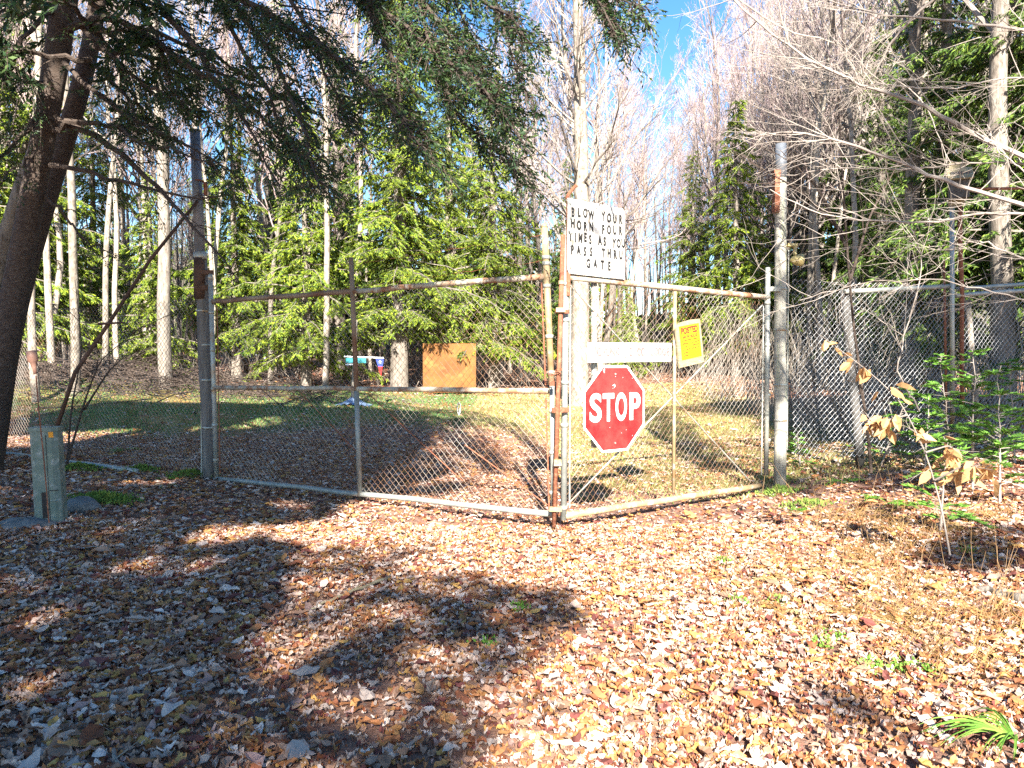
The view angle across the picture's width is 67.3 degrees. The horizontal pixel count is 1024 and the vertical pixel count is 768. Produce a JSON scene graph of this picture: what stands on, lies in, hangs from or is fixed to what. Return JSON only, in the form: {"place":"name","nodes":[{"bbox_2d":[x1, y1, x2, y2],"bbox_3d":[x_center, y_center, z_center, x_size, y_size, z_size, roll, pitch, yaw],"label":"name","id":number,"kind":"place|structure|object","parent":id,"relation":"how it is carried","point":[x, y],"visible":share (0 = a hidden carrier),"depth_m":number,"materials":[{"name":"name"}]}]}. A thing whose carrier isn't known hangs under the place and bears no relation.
{"place":"outdoors","nodes":[
{"label":"outdoors","id":0,"kind":"place"},
{"bbox_2d":[0,339,1023,767],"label":"ground","id":1,"kind":"structure","parent":0,"point":[326,727],"depth_m":5.30,"materials":[{"name":"soil"}]},
{"bbox_2d":[23,2,41,402],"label":"bare tree","id":2,"kind":"object","parent":1,"relation":"on","point":[38,63],"visible":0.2,"depth_m":17.80,"materials":[{"name":"grey plant"}]},
{"bbox_2d":[0,46,72,288],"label":"bare tree","id":3,"kind":"object","parent":1,"relation":"on","point":[6,225],"visible":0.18,"depth_m":9.04,"materials":[{"name":"grey plant"}]},
{"bbox_2d":[28,426,67,521],"bbox_3d":[-3.839,0.802,6.369,0.249,0.897,0.187,0,1,-14],"label":"utility pedestal","id":4,"kind":"object","parent":1,"relation":"on","point":[53,443],"visible":0.85,"depth_m":6.29,"materials":[{"name":"green metal"}]},
{"bbox_2d":[0,86,100,367],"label":"hemlock tree","id":5,"kind":"object","parent":1,"relation":"on","point":[3,191],"visible":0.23,"depth_m":22.46,"materials":[{"name":"green plant"}]},
{"bbox_2d":[43,0,81,372],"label":"bare tree","id":6,"kind":"object","parent":1,"relation":"on","point":[47,280],"visible":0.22,"depth_m":20.85,"materials":[{"name":"grey plant"}]},
{"bbox_2d":[0,0,135,372],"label":"bare tree","id":7,"kind":"object","parent":1,"relation":"on","point":[59,271],"visible":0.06,"depth_m":23.84,"materials":[{"name":"grey plant"}]},
{"bbox_2d":[0,1,137,369],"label":"hemlock tree","id":8,"kind":"object","parent":1,"relation":"on","point":[23,147],"visible":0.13,"depth_m":24.88,"materials":[{"name":"green plant"}]},
{"bbox_2d":[63,71,79,393],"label":"bare tree","id":9,"kind":"object","parent":1,"relation":"on","point":[72,246],"visible":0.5,"depth_m":18.55,"materials":[{"name":"grey plant"}]},
{"bbox_2d":[43,75,152,371],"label":"hemlock tree","id":10,"kind":"object","parent":1,"relation":"on","point":[94,287],"visible":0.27,"depth_m":30.68,"materials":[{"name":"green plant"}]},
{"bbox_2d":[6,299,202,477],"bbox_3d":[-5.975,0.035,9.941,5.399,2.200,0.647,1,2,31],"label":"chain link fence","id":11,"kind":"object","parent":1,"relation":"on","point":[116,468],"visible":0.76,"depth_m":9.67,"materials":[{"name":"metal"}]},
{"bbox_2d":[71,4,141,369],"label":"bare tree","id":12,"kind":"object","parent":1,"relation":"on","point":[115,262],"visible":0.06,"depth_m":23.72,"materials":[{"name":"grey plant"}]},
{"bbox_2d":[85,1,140,376],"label":"bare tree","id":13,"kind":"object","parent":1,"relation":"on","point":[105,292],"visible":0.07,"depth_m":21.91,"materials":[{"name":"grey plant"}]},
{"bbox_2d":[53,282,179,468],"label":"bare sapling","id":14,"kind":"object","parent":1,"relation":"on","point":[69,449],"visible":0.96,"depth_m":8.88,"materials":[{"name":"brown plant"}]},
{"bbox_2d":[55,201,197,425],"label":"bare sapling","id":15,"kind":"object","parent":1,"relation":"on","point":[97,340],"visible":0.85,"depth_m":8.32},
{"bbox_2d":[62,0,222,337],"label":"bare tree","id":16,"kind":"object","parent":1,"relation":"on","point":[130,172],"visible":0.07,"depth_m":32.68,"materials":[{"name":"grey plant"}]},
{"bbox_2d":[81,171,224,379],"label":"hemlock tree","id":17,"kind":"object","parent":1,"relation":"on","point":[149,294],"visible":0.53,"depth_m":25.67,"materials":[{"name":"green plant"}]},
{"bbox_2d":[5,0,348,455],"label":"bare tree","id":18,"kind":"object","parent":1,"relation":"on","point":[73,108],"visible":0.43,"depth_m":9.48,"materials":[{"name":"brown plant"}]},
{"bbox_2d":[119,20,234,341],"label":"bare tree","id":19,"kind":"object","parent":1,"relation":"on","point":[177,179],"visible":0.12,"depth_m":29.08,"materials":[{"name":"grey plant"}]},
{"bbox_2d":[190,128,213,479],"bbox_3d":[-3.507,-0.799,8.727,0.274,4.141,0.179,0,1,0],"label":"gate pole","id":20,"kind":"object","parent":1,"relation":"on","point":[201,271],"visible":0.81,"depth_m":8.68,"materials":[{"name":"grey metal"}]},
{"bbox_2d":[208,223,554,516],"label":"chain link gate","id":21,"kind":"structure","parent":20,"relation":"attached to","point":[352,291],"depth_m":7.39,"materials":[{"name":"metal"}]},
{"bbox_2d":[144,0,276,294],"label":"bare tree","id":22,"kind":"object","parent":1,"relation":"on","point":[211,266],"visible":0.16,"depth_m":25.29,"materials":[{"name":"grey plant"}]},
{"bbox_2d":[140,0,298,375],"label":"bare tree","id":23,"kind":"object","parent":1,"relation":"on","point":[245,358],"visible":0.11,"depth_m":28.13,"materials":[{"name":"grey plant"}]},
{"bbox_2d":[177,0,269,346],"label":"bare tree","id":24,"kind":"object","parent":1,"relation":"on","point":[218,216],"visible":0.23,"depth_m":25.97,"materials":[{"name":"grey plant"}]},
{"bbox_2d":[146,72,319,380],"bbox_3d":[-9.489,-5.436,26.686,5.049,10.825,5.880,1,2,36],"label":"hemlock tree","id":25,"kind":"object","parent":1,"relation":"on","point":[236,248],"visible":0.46,"depth_m":26.66,"materials":[{"name":"green plant"}]},
{"bbox_2d":[149,0,321,389],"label":"bare tree","id":26,"kind":"object","parent":1,"relation":"on","point":[164,275],"visible":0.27,"depth_m":19.75,"materials":[{"name":"grey plant"}]},
{"bbox_2d":[183,20,341,372],"bbox_3d":[-10.817,-8.001,34.011,6.961,15.192,4.852,-3,3,-25],"label":"bare tree","id":27,"kind":"object","parent":1,"relation":"on","point":[266,222],"visible":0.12,"depth_m":33.81,"materials":[{"name":"grey plant"}]},
{"bbox_2d":[13,337,517,407],"bbox_3d":[-10.123,-0.136,20.786,21.018,2.275,9.052,0,1,0],"label":"brush pile","id":28,"kind":"object","parent":1,"relation":"on","point":[141,376],"visible":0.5,"depth_m":19.82,"materials":[{"name":"brown plant"}]},
{"bbox_2d":[206,0,332,371],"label":"hemlock tree","id":29,"kind":"object","parent":1,"relation":"on","point":[272,203],"visible":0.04,"depth_m":35.52,"materials":[{"name":"green plant"}]},
{"bbox_2d":[225,0,351,383],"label":"bare tree","id":30,"kind":"object","parent":1,"relation":"on","point":[277,232],"visible":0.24,"depth_m":25.39,"materials":[{"name":"grey plant"}]},
{"bbox_2d":[213,99,388,385],"bbox_3d":[-6.453,-4.236,24.083,5.227,9.214,5.239,0,1,-9],"label":"hemlock tree","id":31,"kind":"object","parent":1,"relation":"on","point":[315,279],"visible":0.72,"depth_m":23.59,"materials":[{"name":"green plant"}]},
{"bbox_2d":[260,0,358,385],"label":"bare tree","id":32,"kind":"object","parent":1,"relation":"on","point":[326,257],"visible":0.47,"depth_m":22.88,"materials":[{"name":"grey plant"}]},
{"bbox_2d":[266,0,391,370],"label":"hemlock tree","id":33,"kind":"object","parent":1,"relation":"on","point":[351,199],"visible":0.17,"depth_m":33.39,"materials":[{"name":"green plant"}]},
{"bbox_2d":[0,0,667,470],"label":"hemlock tree","id":34,"kind":"object","parent":1,"relation":"on","point":[66,20],"visible":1,"depth_m":6.74,"materials":[{"name":"green plant"}]},
{"bbox_2d":[280,0,393,372],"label":"bare tree","id":35,"kind":"object","parent":1,"relation":"on","point":[357,183],"visible":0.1,"depth_m":33.15,"materials":[{"name":"grey plant"}]},
{"bbox_2d":[291,0,536,386],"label":"hemlock tree","id":36,"kind":"object","parent":1,"relation":"on","point":[403,237],"visible":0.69,"depth_m":24.45,"materials":[{"name":"green plant"}]},
{"bbox_2d":[423,343,475,392],"bbox_3d":[-1.952,-0.350,24.039,1.654,1.829,0.120,0,1,0],"label":"plywood panel","id":37,"kind":"object","parent":1,"relation":"on","point":[468,368],"visible":0.69,"depth_m":23.97,"materials":[{"name":"brown wood"}]},
{"bbox_2d":[65,461,845,509],"bbox_3d":[-1.134,1.038,8.080,8.562,0.260,2.478,0,1,0],"label":"moss","id":38,"kind":"object","parent":1,"relation":"on","point":[100,494],"visible":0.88,"depth_m":7.87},
{"bbox_2d":[40,156,875,377],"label":"distant woods","id":39,"kind":"object","parent":1,"relation":"on","point":[658,294],"visible":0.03,"depth_m":37.95,"materials":[{"name":"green plant"}]},
{"bbox_2d":[408,0,515,359],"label":"hemlock tree","id":40,"kind":"object","parent":1,"relation":"on","point":[451,253],"visible":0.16,"depth_m":32.52,"materials":[{"name":"green plant"}]},
{"bbox_2d":[409,50,568,387],"bbox_3d":[-0.654,-5.448,25.554,6.207,11.427,5.329,0,1,-3],"label":"hemlock tree","id":41,"kind":"object","parent":1,"relation":"on","point":[491,258],"visible":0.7,"depth_m":25.50,"materials":[{"name":"green plant"}]},
{"bbox_2d":[39,248,959,359],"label":"distant foliage","id":42,"kind":"object","parent":1,"relation":"on","point":[639,324],"depth_m":59.19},
{"bbox_2d":[0,358,1023,767],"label":"fallen leaves","id":43,"kind":"object","parent":1,"relation":"on","point":[290,542],"depth_m":4.15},
{"bbox_2d":[459,0,573,377],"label":"bare tree","id":44,"kind":"object","parent":1,"relation":"on","point":[519,195],"visible":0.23,"depth_m":33.66,"materials":[{"name":"grey plant"}]},
{"bbox_2d":[40,264,1023,442],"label":"undergrowth","id":45,"kind":"object","parent":1,"relation":"on","point":[792,368],"visible":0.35,"depth_m":15.19,"materials":[{"name":"brown plant"}]},
{"bbox_2d":[468,0,603,377],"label":"bare tree","id":46,"kind":"object","parent":1,"relation":"on","point":[537,222],"visible":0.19,"depth_m":33.70,"materials":[{"name":"grey plant"}]},
{"bbox_2d":[525,155,605,372],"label":"hemlock tree","id":47,"kind":"object","parent":1,"relation":"on","point":[555,276],"visible":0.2,"depth_m":38.21,"materials":[{"name":"green plant"}]},
{"bbox_2d":[447,0,691,406],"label":"bare tree","id":48,"kind":"object","parent":1,"relation":"on","point":[583,171],"visible":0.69,"depth_m":19.76,"materials":[{"name":"beige plant"}]},
{"bbox_2d":[513,0,670,364],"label":"bare tree","id":49,"kind":"object","parent":1,"relation":"on","point":[601,198],"visible":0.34,"depth_m":24.06,"materials":[{"name":"grey plant"}]},
{"bbox_2d":[536,0,647,371],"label":"bare tree","id":50,"kind":"object","parent":1,"relation":"on","point":[564,52],"visible":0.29,"depth_m":23.90,"materials":[{"name":"grey plant"}]},
{"bbox_2d":[557,1,664,339],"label":"bare tree","id":51,"kind":"object","parent":1,"relation":"on","point":[603,285],"visible":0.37,"depth_m":28.55,"materials":[{"name":"grey plant"}]},
{"bbox_2d":[587,43,665,336],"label":"bare tree","id":52,"kind":"object","parent":1,"relation":"on","point":[621,200],"visible":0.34,"depth_m":37.28,"materials":[{"name":"grey plant"}]},
{"bbox_2d":[607,279,653,374],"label":"hemlock tree","id":53,"kind":"object","parent":1,"relation":"on","point":[625,335],"visible":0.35,"depth_m":27.86,"materials":[{"name":"green plant"}]},
{"bbox_2d":[604,86,687,362],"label":"bare tree","id":54,"kind":"object","parent":1,"relation":"on","point":[645,264],"visible":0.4,"depth_m":39.73,"materials":[{"name":"grey plant"}]},
{"bbox_2d":[604,18,723,377],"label":"bare tree","id":55,"kind":"object","parent":1,"relation":"on","point":[641,152],"visible":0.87,"depth_m":29.00,"materials":[{"name":"grey plant"}]},
{"bbox_2d":[643,108,704,339],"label":"bare tree","id":56,"kind":"object","parent":1,"relation":"on","point":[669,211],"visible":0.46,"depth_m":43.62,"materials":[{"name":"grey plant"}]},
{"bbox_2d":[646,151,731,373],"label":"hemlock tree","id":57,"kind":"object","parent":1,"relation":"on","point":[696,247],"visible":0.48,"depth_m":29.77,"materials":[{"name":"green plant"}]},
{"bbox_2d":[674,22,733,370],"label":"bare tree","id":58,"kind":"object","parent":1,"relation":"on","point":[707,167],"visible":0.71,"depth_m":30.44,"materials":[{"name":"grey plant"}]},
{"bbox_2d":[673,2,763,358],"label":"bare tree","id":59,"kind":"object","parent":1,"relation":"on","point":[724,108],"visible":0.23,"depth_m":49.53,"materials":[{"name":"grey plant"}]},
{"bbox_2d":[466,545,976,675],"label":"weeds","id":60,"kind":"object","parent":1,"relation":"on","point":[484,640],"visible":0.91,"depth_m":3.67,"materials":[{"name":"green plant"}]},
{"bbox_2d":[636,98,825,377],"bbox_3d":[7.840,-4.980,27.079,5.645,9.951,5.658,0,1,-9],"label":"hemlock tree","id":61,"kind":"object","parent":1,"relation":"on","point":[742,275],"visible":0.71,"depth_m":26.61,"materials":[{"name":"green plant"}]},
{"bbox_2d":[669,0,795,368],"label":"bare tree","id":62,"kind":"object","parent":1,"relation":"on","point":[717,72],"visible":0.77,"depth_m":31.16,"materials":[{"name":"grey plant"}]},
{"bbox_2d":[676,0,798,366],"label":"bare tree","id":63,"kind":"object","parent":1,"relation":"on","point":[752,85],"visible":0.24,"depth_m":35.75,"materials":[{"name":"grey plant"}]},
{"bbox_2d":[691,0,790,358],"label":"bare tree","id":64,"kind":"object","parent":1,"relation":"on","point":[748,76],"visible":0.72,"depth_m":28.15,"materials":[{"name":"grey plant"}]},
{"bbox_2d":[764,143,788,485],"bbox_3d":[2.870,-0.740,8.345,0.296,3.724,0.144,-1,2,-33],"label":"gate pole","id":65,"kind":"object","parent":1,"relation":"on","point":[778,288],"visible":0.91,"depth_m":8.34,"materials":[{"name":"grey metal"}]},
{"bbox_2d":[552,230,770,520],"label":"chain link gate","id":66,"kind":"structure","parent":65,"relation":"attached to","point":[565,409],"depth_m":7.21,"materials":[{"name":"metal"}]},
{"bbox_2d":[549,235,564,526],"bbox_3d":[0.371,-0.018,6.285,0.128,2.394,0.086,0,1,0],"label":"drop rod","id":67,"kind":"object","parent":66,"relation":"attached to","point":[554,508],"visible":1,"depth_m":6.28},
{"bbox_2d":[565,184,624,295],"bbox_3d":[0.727,-1.199,6.546,0.680,0.924,0.075,-1,2,-36],"label":"metal sign","id":68,"kind":"object","parent":66,"relation":"attached to","point":[595,239],"visible":1,"depth_m":6.52,"materials":[{"name":"white metal"}]},
{"bbox_2d":[583,365,643,452],"bbox_3d":[0.899,0.214,6.705,0.752,0.752,0.012,-1,2,-38],"label":"stop sign","id":69,"kind":"object","parent":66,"relation":"attached to","point":[613,408],"visible":1,"depth_m":6.69,"materials":[{"name":"red metal"}]},
{"bbox_2d":[587,342,671,362],"bbox_3d":[1.064,-0.282,6.858,1.050,0.186,0.037,-1,2,-38],"label":"sign","id":70,"kind":"object","parent":66,"relation":"attached to","point":[623,352],"visible":1,"depth_m":6.81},
{"bbox_2d":[674,319,703,367],"bbox_3d":[1.695,-0.391,7.338,0.423,0.476,0.021,-1,2,-38],"label":"posted sign","id":71,"kind":"object","parent":66,"relation":"attached to","point":[688,340],"visible":1,"depth_m":7.32,"materials":[{"name":"yellow plastic"}]},
{"bbox_2d":[744,19,847,297],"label":"bare tree","id":72,"kind":"object","parent":1,"relation":"on","point":[784,136],"visible":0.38,"depth_m":28.48,"materials":[{"name":"grey plant"}]},
{"bbox_2d":[732,3,864,355],"bbox_3d":[10.627,-7.643,29.043,4.635,14.510,6.648,0,1,-2],"label":"bare tree","id":73,"kind":"object","parent":1,"relation":"on","point":[789,228],"visible":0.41,"depth_m":28.80,"materials":[{"name":"grey plant"}]},
{"bbox_2d":[719,1,880,358],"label":"bare tree","id":74,"kind":"object","parent":1,"relation":"on","point":[796,238],"visible":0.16,"depth_m":33.77,"materials":[{"name":"grey plant"}]},
{"bbox_2d":[734,0,868,375],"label":"bare tree","id":75,"kind":"object","parent":1,"relation":"on","point":[813,286],"visible":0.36,"depth_m":25.80,"materials":[{"name":"grey plant"}]},
{"bbox_2d":[720,0,890,370],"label":"bare tree","id":76,"kind":"object","parent":1,"relation":"on","point":[805,252],"visible":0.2,"depth_m":29.60,"materials":[{"name":"grey plant"}]},
{"bbox_2d":[736,0,885,284],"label":"bare tree","id":77,"kind":"object","parent":1,"relation":"on","point":[806,216],"visible":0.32,"depth_m":28.27,"materials":[{"name":"grey plant"}]},
{"bbox_2d":[753,76,870,364],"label":"hemlock tree","id":78,"kind":"object","parent":1,"relation":"on","point":[821,239],"visible":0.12,"depth_m":29.73,"materials":[{"name":"green plant"}]},
{"bbox_2d":[771,0,872,382],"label":"bare tree","id":79,"kind":"object","parent":1,"relation":"on","point":[815,239],"visible":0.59,"depth_m":21.97,"materials":[{"name":"grey plant"}]},
{"bbox_2d":[764,0,880,377],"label":"bare tree","id":80,"kind":"object","parent":1,"relation":"on","point":[809,269],"visible":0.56,"depth_m":24.16,"materials":[{"name":"grey plant"}]},
{"bbox_2d":[761,13,899,365],"bbox_3d":[13.061,-7.389,30.083,5.621,14.002,6.627,-1,2,-44],"label":"hemlock tree","id":81,"kind":"object","parent":1,"relation":"on","point":[848,222],"visible":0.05,"depth_m":29.62,"materials":[{"name":"green plant"}]},
{"bbox_2d":[709,0,958,472],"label":"bare sapling","id":82,"kind":"object","parent":1,"relation":"on","point":[833,222],"visible":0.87,"depth_m":7.65,"materials":[{"name":"grey plant"}]},
{"bbox_2d":[648,0,1023,411],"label":"bare tree","id":83,"kind":"object","parent":1,"relation":"on","point":[1004,149],"visible":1,"depth_m":6.07,"materials":[{"name":"grey plant"}]},
{"bbox_2d":[747,0,939,360],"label":"bare tree","id":84,"kind":"object","parent":1,"relation":"on","point":[844,124],"visible":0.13,"depth_m":26.55,"materials":[{"name":"grey plant"}]},
{"bbox_2d":[783,0,905,328],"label":"bare tree","id":85,"kind":"object","parent":1,"relation":"on","point":[852,178],"visible":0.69,"depth_m":20.93,"materials":[{"name":"grey plant"}]},
{"bbox_2d":[805,0,902,378],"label":"bare tree","id":86,"kind":"object","parent":1,"relation":"on","point":[838,237],"visible":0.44,"depth_m":23.75,"materials":[{"name":"grey plant"}]},
{"bbox_2d":[704,445,1023,695],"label":"dry grass","id":87,"kind":"structure","parent":1,"relation":"on","point":[898,603],"depth_m":4.32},
{"bbox_2d":[792,0,956,380],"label":"hemlock tree","id":88,"kind":"object","parent":1,"relation":"on","point":[882,133],"visible":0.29,"depth_m":23.76,"materials":[{"name":"green plant"}]},
{"bbox_2d":[814,0,966,374],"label":"hemlock tree","id":89,"kind":"object","parent":1,"relation":"on","point":[844,268],"visible":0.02,"depth_m":27.25,"materials":[{"name":"green plant"}]},
{"bbox_2d":[791,187,1023,465],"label":"chain link fence","id":90,"kind":"object","parent":1,"relation":"on","point":[855,406],"visible":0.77,"depth_m":9.08,"materials":[{"name":"metal"}]},
{"bbox_2d":[946,161,973,205],"bbox_3d":[5.202,-2.345,8.940,0.266,0.509,0.193,1,2,20],"label":"floodlight","id":91,"kind":"object","parent":90,"relation":"attached to","point":[956,191],"visible":0.64,"depth_m":8.91,"materials":[{"name":"grey metal"}]},
{"bbox_2d":[820,335,999,554],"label":"beech sapling","id":92,"kind":"object","parent":1,"relation":"on","point":[880,426],"visible":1,"depth_m":4.94,"materials":[{"name":"beige plant"}]},
{"bbox_2d":[840,32,989,379],"bbox_3d":[10.927,-4.747,21.080,3.934,9.801,4.639,0,1,-1],"label":"hemlock tree","id":93,"kind":"object","parent":1,"relation":"on","point":[884,237],"visible":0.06,"depth_m":20.88,"materials":[{"name":"green plant"}]},
{"bbox_2d":[809,0,1023,397],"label":"hemlock tree","id":94,"kind":"object","parent":1,"relation":"on","point":[944,34],"visible":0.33,"depth_m":16.78,"materials":[{"name":"green plant"}]},
{"bbox_2d":[860,0,991,398],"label":"bare tree","id":95,"kind":"object","parent":1,"relation":"on","point":[914,33],"visible":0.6,"depth_m":16.86,"materials":[{"name":"grey plant"}]},
{"bbox_2d":[853,0,1023,404],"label":"hemlock tree","id":96,"kind":"object","parent":1,"relation":"on","point":[1014,248],"visible":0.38,"depth_m":14.84,"materials":[{"name":"green plant"}]},
{"bbox_2d":[901,353,988,447],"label":"hemlock sapling","id":97,"kind":"object","parent":1,"relation":"on","point":[932,382],"visible":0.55,"depth_m":8.47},
{"bbox_2d":[870,3,1023,376],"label":"hemlock tree","id":98,"kind":"object","parent":1,"relation":"on","point":[964,76],"visible":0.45,"depth_m":14.42,"materials":[{"name":"green plant"}]},
{"bbox_2d":[902,436,999,530],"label":"hemlock sapling","id":99,"kind":"object","parent":1,"relation":"on","point":[939,442],"visible":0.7,"depth_m":5.79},
{"bbox_2d":[904,347,1023,491],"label":"hemlock sapling","id":100,"kind":"object","parent":1,"relation":"on","point":[963,406],"visible":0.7,"depth_m":7.16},
{"bbox_2d":[918,707,1023,759],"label":"grass tuft","id":101,"kind":"object","parent":1,"relation":"on","point":[1004,733],"visible":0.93,"depth_m":2.75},
{"bbox_2d":[946,366,1023,502],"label":"hemlock sapling","id":102,"kind":"object","parent":1,"relation":"on","point":[998,443],"visible":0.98,"depth_m":6.57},
{"bbox_2d":[962,0,1017,411],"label":"bare tree","id":103,"kind":"object","parent":1,"relation":"on","point":[998,63],"visible":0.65,"depth_m":13.88,"materials":[{"name":"grey plant"}]},
{"bbox_2d":[0,0,1023,334],"label":"sky","id":104,"kind":"structure","parent":0,"point":[674,7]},
{"bbox_2d":[11,377,1017,503],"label":"grass","id":105,"kind":"structure","parent":0,"point":[466,400],"depth_m":15.26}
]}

